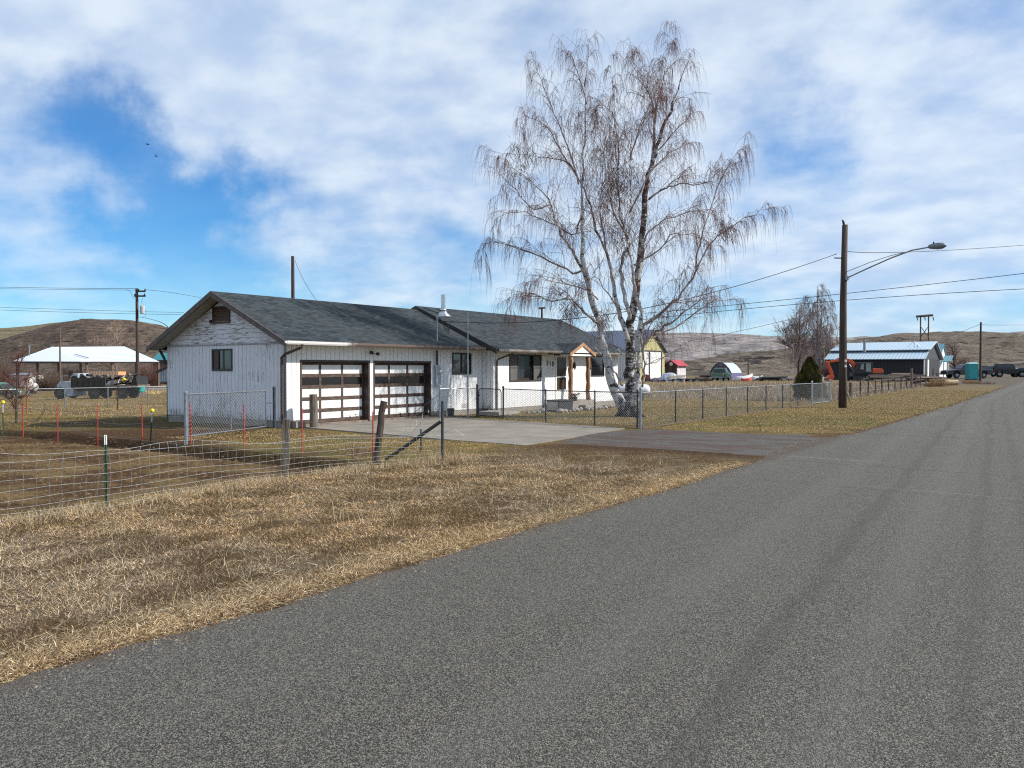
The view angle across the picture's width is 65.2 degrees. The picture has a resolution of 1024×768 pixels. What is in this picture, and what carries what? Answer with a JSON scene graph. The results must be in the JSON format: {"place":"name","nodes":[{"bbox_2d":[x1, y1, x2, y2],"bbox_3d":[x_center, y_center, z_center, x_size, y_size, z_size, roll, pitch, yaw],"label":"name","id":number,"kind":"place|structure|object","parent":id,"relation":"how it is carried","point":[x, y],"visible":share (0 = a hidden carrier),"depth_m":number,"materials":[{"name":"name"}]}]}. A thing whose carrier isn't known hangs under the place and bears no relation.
{"place":"outdoors","nodes":[
{"label":"outdoors","id":0,"kind":"place"},
{"bbox_2d":[0,322,59,339],"bbox_3d":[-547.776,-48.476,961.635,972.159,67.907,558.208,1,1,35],"label":"hills","id":1,"kind":"structure","parent":0,"point":[12,331],"depth_m":892.87,"materials":[{"name":"plant"}]},
{"bbox_2d":[25,383,38,393],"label":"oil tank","id":2,"kind":"object","parent":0,"point":[35,390],"visible":0.35,"depth_m":91.74,"materials":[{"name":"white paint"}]},
{"bbox_2d":[0,319,168,373],"bbox_3d":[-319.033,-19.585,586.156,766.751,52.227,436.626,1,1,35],"label":"hills","id":3,"kind":"structure","parent":0,"point":[40,339],"depth_m":454.56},
{"bbox_2d":[2,307,183,312],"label":"power line","id":4,"kind":"object","parent":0,"point":[72,309],"visible":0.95,"depth_m":150.42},
{"bbox_2d":[10,310,179,314],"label":"power line","id":5,"kind":"object","parent":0,"point":[112,313],"visible":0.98,"depth_m":149.84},
{"bbox_2d":[0,445,488,531],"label":"long grass","id":6,"kind":"structure","parent":0,"point":[447,459],"depth_m":12.29,"materials":[{"name":"plant"}]},
{"bbox_2d":[303,417,624,444],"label":"driveway","id":7,"kind":"structure","parent":0,"point":[508,432],"depth_m":24.12,"materials":[{"name":"concrete"}]},
{"bbox_2d":[293,394,317,427],"bbox_3d":[-6.462,0.896,25.075,0.747,1.152,0.412,0,1,11],"label":"wooden bollard","id":8,"kind":"object","parent":7,"relation":"on","point":[313,405],"visible":0.88,"depth_m":24.98,"materials":[{"name":"brown wood"}]},
{"bbox_2d":[415,384,477,417],"bbox_3d":[-2.369,0.698,29.874,2.838,1.350,0.275,-1,1,-38],"label":"chain link fence","id":9,"kind":"object","parent":7,"relation":"on","point":[476,399],"visible":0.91,"depth_m":30.09,"materials":[{"name":"metal"}]},
{"bbox_2d":[477,388,501,416],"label":"chain link gate","id":10,"kind":"structure","parent":9,"relation":"attached to","point":[478,395],"depth_m":30.20,"materials":[{"name":"metal"}]},
{"bbox_2d":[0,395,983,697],"bbox_3d":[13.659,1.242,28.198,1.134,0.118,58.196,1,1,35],"label":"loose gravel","id":11,"kind":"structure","parent":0,"point":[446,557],"depth_m":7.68,"materials":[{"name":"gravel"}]},
{"bbox_2d":[0,381,1023,767],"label":"road","id":12,"kind":"structure","parent":0,"point":[852,601],"depth_m":5.26,"materials":[{"name":"asphalt"}]},
{"bbox_2d":[0,374,1023,684],"bbox_3d":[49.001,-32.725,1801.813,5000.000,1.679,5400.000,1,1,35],"label":"ground","id":13,"kind":"structure","parent":0,"point":[64,434],"depth_m":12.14,"materials":[{"name":"plant"}]},
{"bbox_2d":[0,370,23,387],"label":"shrub","id":14,"kind":"object","parent":13,"relation":"on","point":[6,377],"visible":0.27,"depth_m":95.92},
{"bbox_2d":[0,382,29,398],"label":"parked car","id":15,"kind":"object","parent":13,"relation":"on","point":[11,387],"visible":0.41,"depth_m":71.64,"materials":[{"name":"green paint"}]},
{"bbox_2d":[0,352,34,378],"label":"shrub","id":16,"kind":"object","parent":13,"relation":"on","point":[9,368],"visible":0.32,"depth_m":134.62,"materials":[{"name":"plant"}]},
{"bbox_2d":[0,344,43,422],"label":"sapling","id":17,"kind":"object","parent":13,"relation":"on","point":[16,403],"visible":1,"depth_m":29.02,"materials":[{"name":"brown plant"}]},
{"bbox_2d":[10,373,44,386],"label":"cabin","id":18,"kind":"object","parent":13,"relation":"on","point":[23,374],"visible":0.26,"depth_m":124.03,"materials":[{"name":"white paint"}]},
{"bbox_2d":[19,375,36,412],"bbox_3d":[-23.658,0.457,39.030,0.992,2.085,1.104,-1,1,-24],"label":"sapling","id":19,"kind":"object","parent":13,"relation":"on","point":[26,398],"visible":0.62,"depth_m":38.92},
{"bbox_2d":[29,368,71,390],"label":"shrub","id":20,"kind":"object","parent":13,"relation":"on","point":[52,381],"visible":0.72,"depth_m":101.93,"materials":[{"name":"plant"}]},
{"bbox_2d":[59,329,60,381],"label":"utility pole","id":21,"kind":"object","parent":13,"relation":"on","point":[59,354],"visible":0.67,"depth_m":91.91,"materials":[{"name":"brown wood"}]},
{"bbox_2d":[0,330,120,331],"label":"power line","id":22,"kind":"object","parent":21,"relation":"attached to","point":[82,331],"visible":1,"depth_m":89.69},
{"bbox_2d":[50,367,85,380],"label":"shrub","id":23,"kind":"object","parent":13,"relation":"on","point":[69,374],"visible":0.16,"depth_m":111.43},
{"bbox_2d":[0,392,166,429],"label":"back lawn","id":24,"kind":"structure","parent":13,"relation":"on","point":[99,400],"depth_m":42.67,"materials":[{"name":"plant"}]},
{"bbox_2d":[0,386,166,410],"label":"chain link fence","id":25,"kind":"object","parent":13,"relation":"on","point":[108,399],"visible":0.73,"depth_m":45.51,"materials":[{"name":"metal"}]},
{"bbox_2d":[12,345,159,387],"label":"pavilion","id":26,"kind":"structure","parent":13,"relation":"on","point":[111,355],"depth_m":113.34,"materials":[{"name":"white metal"}]},
{"bbox_2d":[54,373,149,398],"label":"flatbed truck","id":27,"kind":"object","parent":13,"relation":"on","point":[84,381],"visible":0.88,"depth_m":68.92,"materials":[{"name":"white paint"}]},
{"bbox_2d":[86,372,125,384],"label":"flatbed trailer","id":28,"kind":"object","parent":13,"relation":"on","point":[123,374],"visible":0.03,"depth_m":99.05,"materials":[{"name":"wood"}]},
{"bbox_2d":[84,321,135,371],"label":"bare tree","id":29,"kind":"object","parent":13,"relation":"on","point":[115,339],"visible":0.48,"depth_m":149.26,"materials":[{"name":"plant"}]},
{"bbox_2d":[114,379,120,409],"bbox_3d":[-20.194,0.558,41.049,0.431,1.748,0.377,0,1,8],"label":"sapling","id":30,"kind":"object","parent":13,"relation":"on","point":[117,388],"visible":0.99,"depth_m":41.00,"materials":[{"name":"brown plant"}]},
{"bbox_2d":[107,367,141,384],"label":"shrub","id":31,"kind":"object","parent":13,"relation":"on","point":[126,373],"visible":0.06,"depth_m":121.90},
{"bbox_2d":[128,288,145,375],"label":"utility pole","id":32,"kind":"object","parent":13,"relation":"on","point":[142,306],"visible":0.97,"depth_m":84.77,"materials":[{"name":"brown wood"}]},
{"bbox_2d":[11,287,134,288],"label":"power line","id":33,"kind":"object","parent":32,"relation":"attached to","point":[83,288],"visible":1,"depth_m":87.28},
{"bbox_2d":[135,386,145,396],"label":"plastic barrel","id":34,"kind":"object","parent":13,"relation":"on","point":[142,392],"visible":0.22,"depth_m":74.75,"materials":[{"name":"teal plastic"}]},
{"bbox_2d":[123,363,166,385],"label":"shrub","id":35,"kind":"object","parent":13,"relation":"on","point":[152,381],"visible":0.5,"depth_m":124.24,"materials":[{"name":"plant"}]},
{"bbox_2d":[153,353,166,383],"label":"cabin","id":36,"kind":"object","parent":13,"relation":"on","point":[158,357],"visible":0.13,"depth_m":134.99,"materials":[{"name":"teal metal"}]},
{"bbox_2d":[0,437,365,513],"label":"wire fence","id":37,"kind":"object","parent":13,"relation":"on","point":[95,475],"visible":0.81,"depth_m":14.86,"materials":[{"name":"metal"}]},
{"bbox_2d":[1,400,373,456],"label":"electric fence","id":38,"kind":"object","parent":13,"relation":"on","point":[97,421],"visible":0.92,"depth_m":19.41,"materials":[{"name":"metal"}]},
{"bbox_2d":[183,386,275,444],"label":"chain link gate","id":39,"kind":"structure","parent":13,"relation":"on","point":[186,415],"depth_m":21.38,"materials":[{"name":"metal"}]},
{"bbox_2d":[0,401,463,520],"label":"woven wire fence","id":40,"kind":"object","parent":13,"relation":"on","point":[285,458],"visible":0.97,"depth_m":13.69,"materials":[{"name":"grey metal"}]},
{"bbox_2d":[0,419,506,515],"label":"grass tufts","id":41,"kind":"object","parent":13,"relation":"on","point":[157,460],"visible":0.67,"depth_m":17.47,"materials":[{"name":"plant"}]},
{"bbox_2d":[291,256,294,297],"bbox_3d":[-16.947,-4.245,61.929,0.323,11.266,0.340,1,1,35],"label":"utility pole","id":42,"kind":"object","parent":13,"relation":"on","point":[292,280],"visible":0.4,"depth_m":61.75,"materials":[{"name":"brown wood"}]},
{"bbox_2d":[342,432,374,459],"bbox_3d":[-3.075,1.260,16.238,0.709,0.658,0.940,0,1,-8],"label":"shrub","id":43,"kind":"object","parent":13,"relation":"on","point":[361,454],"visible":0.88,"depth_m":16.16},
{"bbox_2d":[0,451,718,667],"bbox_3d":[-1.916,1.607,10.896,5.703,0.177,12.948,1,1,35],"label":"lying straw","id":44,"kind":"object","parent":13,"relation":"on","point":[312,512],"visible":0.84,"depth_m":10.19,"materials":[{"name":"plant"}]},
{"bbox_2d":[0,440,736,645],"bbox_3d":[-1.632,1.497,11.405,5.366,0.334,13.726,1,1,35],"label":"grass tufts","id":45,"kind":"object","parent":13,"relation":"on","point":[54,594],"visible":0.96,"depth_m":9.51,"materials":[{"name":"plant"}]},
{"bbox_2d":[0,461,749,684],"bbox_3d":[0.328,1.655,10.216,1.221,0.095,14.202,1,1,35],"label":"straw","id":46,"kind":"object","parent":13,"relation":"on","point":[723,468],"visible":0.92,"depth_m":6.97,"materials":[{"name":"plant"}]},
{"bbox_2d":[146,291,624,427],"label":"house","id":47,"kind":"structure","parent":13,"relation":"on","point":[348,363],"depth_m":28.47,"materials":[{"name":"wood"}]},
{"bbox_2d":[211,349,232,370],"bbox_3d":[-9.718,-0.810,26.871,1.120,0.740,0.090,1,1,35],"label":"window","id":48,"kind":"structure","parent":47,"relation":"in","point":[222,359],"depth_m":26.87,"materials":[{"name":"glass"}]},
{"bbox_2d":[302,362,362,422],"bbox_3d":[-6.070,0.251,26.836,0.042,2.017,3.004,1,1,35],"label":"garage door","id":49,"kind":"structure","parent":47,"relation":"in","point":[338,386],"depth_m":26.93,"materials":[{"name":"white paint"}]},
{"bbox_2d":[375,363,424,417],"bbox_3d":[-4.200,0.200,29.482,0.042,2.017,3.004,1,1,35],"label":"garage door","id":50,"kind":"structure","parent":47,"relation":"in","point":[402,385],"depth_m":29.57,"materials":[{"name":"white paint"}]},
{"bbox_2d":[452,353,471,374],"bbox_3d":[-2.035,-0.816,32.095,0.100,0.870,1.210,1,1,35],"label":"window","id":51,"kind":"structure","parent":47,"relation":"in","point":[459,360],"depth_m":32.05,"materials":[{"name":"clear glass"}]},
{"bbox_2d":[509,354,541,381],"bbox_3d":[0.504,-0.699,34.859,0.280,1.170,2.470,1,1,35],"label":"window","id":52,"kind":"structure","parent":47,"relation":"in","point":[516,361],"depth_m":34.81,"materials":[{"name":"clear glass"}]},
{"bbox_2d":[557,357,564,389],"bbox_3d":[2.235,-0.290,37.239,0.050,1.960,0.900,1,1,35],"label":"front door","id":53,"kind":"structure","parent":47,"relation":"in","point":[560,362],"depth_m":37.29,"materials":[{"name":"brown wood"}]},
{"bbox_2d":[555,355,566,398],"bbox_3d":[2.296,-0.304,37.195,0.080,2.030,1.000,1,1,35],"label":"storm door","id":54,"kind":"structure","parent":47,"relation":"in","point":[556,379],"depth_m":37.13,"materials":[{"name":"white paint"}]},
{"bbox_2d":[443,293,708,322],"bbox_3d":[2.721,-3.002,31.251,10.888,1.343,0.439,0,1,-11],"label":"power line","id":55,"kind":"object","parent":47,"relation":"attached to","point":[551,320],"visible":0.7,"depth_m":30.73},
{"bbox_2d":[591,356,604,375],"bbox_3d":[4.257,-0.894,40.011,0.100,1.020,1.360,1,1,35],"label":"window","id":56,"kind":"structure","parent":47,"relation":"in","point":[597,369],"depth_m":40.03,"materials":[{"name":"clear glass"}]},
{"bbox_2d":[447,406,454,415],"bbox_3d":[-2.365,1.035,30.901,0.320,0.416,0.320,1,1,35],"label":"garden bucket","id":57,"kind":"object","parent":13,"relation":"on","point":[451,411],"visible":0.68,"depth_m":30.80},
{"bbox_2d":[467,312,468,417],"bbox_3d":[-1.646,-0.676,29.813,0.070,4.000,0.078,-1,1,-32],"label":"flag pole","id":58,"kind":"object","parent":13,"relation":"on","point":[467,371],"visible":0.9,"depth_m":29.80,"materials":[{"name":"metal"}]},
{"bbox_2d":[145,377,926,401],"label":"field grass","id":59,"kind":"structure","parent":13,"relation":"on","point":[666,386],"depth_m":62.96,"materials":[{"name":"plant"}]},
{"bbox_2d":[546,399,573,410],"bbox_3d":[2.084,0.916,34.900,0.750,0.460,1.230,1,1,35],"label":"utility chest","id":60,"kind":"object","parent":13,"relation":"on","point":[553,406],"visible":0.62,"depth_m":34.52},
{"bbox_2d":[502,386,638,426],"bbox_3d":[1.685,0.771,27.089,0.390,1.310,6.416,-1,1,-42],"label":"chain link fence","id":61,"kind":"object","parent":13,"relation":"on","point":[545,395],"visible":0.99,"depth_m":26.87,"materials":[{"name":"metal"}]},
{"bbox_2d":[587,330,667,382],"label":"yellow barn","id":62,"kind":"structure","parent":13,"relation":"on","point":[650,369],"depth_m":108.59,"materials":[{"name":"white paint"}]},
{"bbox_2d":[642,351,660,378],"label":"door","id":63,"kind":"structure","parent":62,"relation":"in","point":[653,357],"depth_m":108.79,"materials":[{"name":"white paint"}]},
{"bbox_2d":[470,20,793,417],"bbox_3d":[4.268,-6.410,30.592,11.816,15.925,5.575,0,1,-1],"label":"birch tree","id":64,"kind":"object","parent":13,"relation":"on","point":[632,384],"visible":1,"depth_m":30.48,"materials":[{"name":"white plant"}]},
{"bbox_2d":[618,384,649,399],"bbox_3d":[7.037,0.416,46.517,2.000,1.070,0.640,0,1,0],"label":"propane tank","id":65,"kind":"object","parent":13,"relation":"on","point":[645,388],"visible":0.41,"depth_m":46.26,"materials":[{"name":"metal"}]},
{"bbox_2d":[641,374,650,382],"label":"farm implement","id":66,"kind":"object","parent":13,"relation":"on","point":[647,378],"visible":0.56,"depth_m":98.63,"materials":[{"name":"metal"}]},
{"bbox_2d":[650,378,665,382],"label":"tarp heap","id":67,"kind":"object","parent":13,"relation":"on","point":[661,380],"visible":0.66,"depth_m":97.46,"materials":[{"name":"fabric"}]},
{"bbox_2d":[659,372,684,382],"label":"covered car","id":68,"kind":"object","parent":13,"relation":"on","point":[664,376],"visible":0.36,"depth_m":100.19,"materials":[{"name":"white fabric"}]},
{"bbox_2d":[665,360,687,377],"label":"shed","id":69,"kind":"structure","parent":13,"relation":"on","point":[680,369],"depth_m":118.85,"materials":[{"name":"white paint"}]},
{"bbox_2d":[669,378,706,381],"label":"flat trailer","id":70,"kind":"object","parent":13,"relation":"on","point":[691,379],"visible":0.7,"depth_m":98.14,"materials":[{"name":"metal"}]},
{"bbox_2d":[554,429,830,455],"bbox_3d":[4.915,1.446,21.109,6.300,0.001,7.378,1,1,35],"label":"gravel apron","id":71,"kind":"object","parent":13,"relation":"on","point":[748,444],"visible":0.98,"depth_m":20.61,"materials":[{"name":"gravel"}]},
{"bbox_2d":[695,375,711,381],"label":"scrap pile","id":72,"kind":"object","parent":13,"relation":"on","point":[706,376],"visible":0.58,"depth_m":104.46,"materials":[{"name":"brown paint"}]},
{"bbox_2d":[709,368,730,380],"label":"pickup truck","id":73,"kind":"object","parent":13,"relation":"on","point":[722,373],"visible":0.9,"depth_m":113.08,"materials":[{"name":"green paint"}]},
{"bbox_2d":[636,381,812,428],"bbox_3d":[9.578,0.633,32.722,0.218,1.370,19.566,1,1,35],"label":"chain link fence","id":74,"kind":"object","parent":13,"relation":"on","point":[675,390],"visible":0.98,"depth_m":29.48,"materials":[{"name":"metal"}]},
{"bbox_2d":[709,362,741,378],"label":"greenhouse","id":75,"kind":"object","parent":13,"relation":"on","point":[733,369],"visible":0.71,"depth_m":129.47,"materials":[{"name":"plastic"}]},
{"bbox_2d":[736,374,752,378],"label":"canoe","id":76,"kind":"object","parent":13,"relation":"on","point":[746,376],"visible":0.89,"depth_m":105.81,"materials":[{"name":"white paint"}]},
{"bbox_2d":[755,376,791,380],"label":"scrap pile","id":77,"kind":"object","parent":13,"relation":"on","point":[772,378],"visible":0.84,"depth_m":103.33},
{"bbox_2d":[771,302,820,373],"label":"bare tree","id":78,"kind":"object","parent":13,"relation":"on","point":[795,337],"visible":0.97,"depth_m":99.58,"materials":[{"name":"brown plant"}]},
{"bbox_2d":[792,356,827,400],"bbox_3d":[17.048,-0.326,45.739,2.040,2.591,2.071,1,1,35],"label":"conifer","id":79,"kind":"object","parent":13,"relation":"on","point":[809,372],"visible":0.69,"depth_m":45.37,"materials":[{"name":"plant"}]},
{"bbox_2d":[784,283,838,377],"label":"bare tree","id":80,"kind":"object","parent":13,"relation":"on","point":[817,339],"visible":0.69,"depth_m":111.45,"materials":[{"name":"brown plant"}]},
{"bbox_2d":[813,379,830,403],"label":"chain link gate","id":81,"kind":"structure","parent":13,"relation":"on","point":[822,391],"depth_m":42.31,"materials":[{"name":"metal"}]},
{"bbox_2d":[820,362,826,376],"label":"shrub","id":82,"kind":"object","parent":13,"relation":"on","point":[824,374],"visible":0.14,"depth_m":150.41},
{"bbox_2d":[826,358,883,380],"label":"excavator","id":83,"kind":"object","parent":13,"relation":"on","point":[862,370],"visible":0.73,"depth_m":94.80,"materials":[{"name":"orange paint"}]},
{"bbox_2d":[824,339,943,379],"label":"barn","id":84,"kind":"structure","parent":13,"relation":"on","point":[921,358],"depth_m":104.67,"materials":[{"name":"metal"}]},
{"bbox_2d":[923,360,928,375],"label":"door","id":85,"kind":"structure","parent":84,"relation":"in","point":[927,360],"depth_m":102.90,"materials":[{"name":"white paint"}]},
{"bbox_2d":[862,375,905,382],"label":"log pile","id":86,"kind":"object","parent":13,"relation":"on","point":[878,377],"visible":0.75,"depth_m":83.31,"materials":[{"name":"brown wood"}]},
{"bbox_2d":[834,224,946,407],"bbox_3d":[17.043,-3.027,36.222,4.611,8.752,0.561,1,1,35],"label":"street light pole","id":87,"kind":"object","parent":13,"relation":"on","point":[842,392],"visible":0.97,"depth_m":37.29,"materials":[{"name":"brown wood"}]},
{"bbox_2d":[712,254,835,292],"bbox_3d":[11.652,-4.882,34.875,8.716,2.335,0.214,-1,1,-35],"label":"power line","id":88,"kind":"object","parent":87,"relation":"attached to","point":[775,274],"visible":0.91,"depth_m":34.55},
{"bbox_2d":[847,245,1022,252],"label":"power line","id":89,"kind":"object","parent":87,"relation":"attached to","point":[927,251],"visible":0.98,"depth_m":39.76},
{"bbox_2d":[849,368,936,396],"bbox_3d":[31.482,-0.304,64.307,0.217,1.933,36.874,1,1,35],"label":"post and wire fence","id":90,"kind":"object","parent":13,"relation":"on","point":[851,387],"visible":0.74,"depth_m":61.29,"materials":[{"name":"brown wood"}]},
{"bbox_2d":[888,373,926,382],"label":"log pile","id":91,"kind":"object","parent":13,"relation":"on","point":[907,375],"visible":0.15,"depth_m":85.28,"materials":[{"name":"brown wood"}]},
{"bbox_2d":[916,314,933,341],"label":"transmission tower","id":92,"kind":"structure","parent":13,"relation":"on","point":[924,316],"depth_m":209.77,"materials":[{"name":"brown wood"}]},
{"bbox_2d":[909,376,944,385],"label":"brush pile","id":93,"kind":"object","parent":13,"relation":"on","point":[923,378],"visible":0.4,"depth_m":73.33,"materials":[{"name":"brown wood"}]},
{"bbox_2d":[924,377,947,386],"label":"shrub","id":94,"kind":"object","parent":13,"relation":"on","point":[935,383],"visible":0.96,"depth_m":71.86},
{"bbox_2d":[938,344,952,376],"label":"house","id":95,"kind":"structure","parent":13,"relation":"on","point":[944,364],"depth_m":120.14,"materials":[{"name":"white paint"}]},
{"bbox_2d":[943,380,958,384],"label":"felled log","id":96,"kind":"object","parent":13,"relation":"on","point":[952,382],"visible":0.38,"depth_m":75.78,"materials":[{"name":"brown wood"}]},
{"bbox_2d":[940,337,970,368],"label":"bare tree","id":97,"kind":"object","parent":13,"relation":"on","point":[954,361],"visible":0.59,"depth_m":135.00,"materials":[{"name":"brown plant"}]},
{"bbox_2d":[939,364,993,377],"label":"pickup truck","id":98,"kind":"object","parent":13,"relation":"on","point":[957,371],"visible":0.79,"depth_m":108.98,"materials":[{"name":"metal"}]},
{"bbox_2d":[961,379,981,383],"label":"shrub","id":99,"kind":"object","parent":13,"relation":"on","point":[968,382],"visible":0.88,"depth_m":81.91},
{"bbox_2d":[965,362,978,379],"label":"portable toilet","id":100,"kind":"object","parent":13,"relation":"on","point":[971,370],"visible":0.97,"depth_m":99.43,"materials":[{"name":"teal plastic"}]},
{"bbox_2d":[969,365,976,377],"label":"door","id":101,"kind":"structure","parent":100,"relation":"in","point":[972,368],"depth_m":99.39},
{"bbox_2d":[979,322,981,380],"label":"utility pole","id":102,"kind":"object","parent":13,"relation":"on","point":[980,362],"visible":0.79,"depth_m":91.86,"materials":[{"name":"brown wood"}]},
{"bbox_2d":[992,364,1023,376],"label":"off road vehicle","id":103,"kind":"object","parent":13,"relation":"on","point":[999,370],"visible":0.92,"depth_m":117.45,"materials":[{"name":"black paint"}]},
{"bbox_2d":[0,0,1023,336],"label":"sky","id":104,"kind":"structure","parent":0,"point":[337,137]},
{"bbox_2d":[163,390,991,458],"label":"lawn grass","id":105,"kind":"structure","parent":0,"point":[939,393],"depth_m":31.70,"materials":[{"name":"plant"}]},
{"bbox_2d":[668,375,685,381],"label":"boat bow","id":106,"kind":"object","parent":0,"point":[672,377],"visible":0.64,"depth_m":96.71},
{"bbox_2d":[691,308,831,340],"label":"power line","id":107,"kind":"object","parent":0,"point":[763,325],"visible":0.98,"depth_m":88.03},
{"bbox_2d":[657,332,867,360],"bbox_3d":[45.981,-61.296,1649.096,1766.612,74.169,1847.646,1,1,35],"label":"hills","id":108,"kind":"structure","parent":0,"point":[737,343],"depth_m":1159.89,"materials":[{"name":"plant"}]},
{"bbox_2d":[635,289,1017,320],"bbox_3d":[24.163,-6.089,62.432,31.638,1.498,0.190,1,1,28],"label":"power line","id":109,"kind":"object","parent":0,"point":[858,299],"visible":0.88,"depth_m":60.73,"materials":[{"name":"metal"}]},
{"bbox_2d":[640,273,1023,313],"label":"power line","id":110,"kind":"object","parent":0,"point":[856,292],"visible":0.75,"depth_m":60.88,"materials":[{"name":"metal"}]},
{"bbox_2d":[665,331,1023,375],"bbox_3d":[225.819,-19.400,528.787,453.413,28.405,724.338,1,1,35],"label":"hills","id":111,"kind":"structure","parent":0,"point":[1002,348],"depth_m":382.49,"materials":[{"name":"plant"}]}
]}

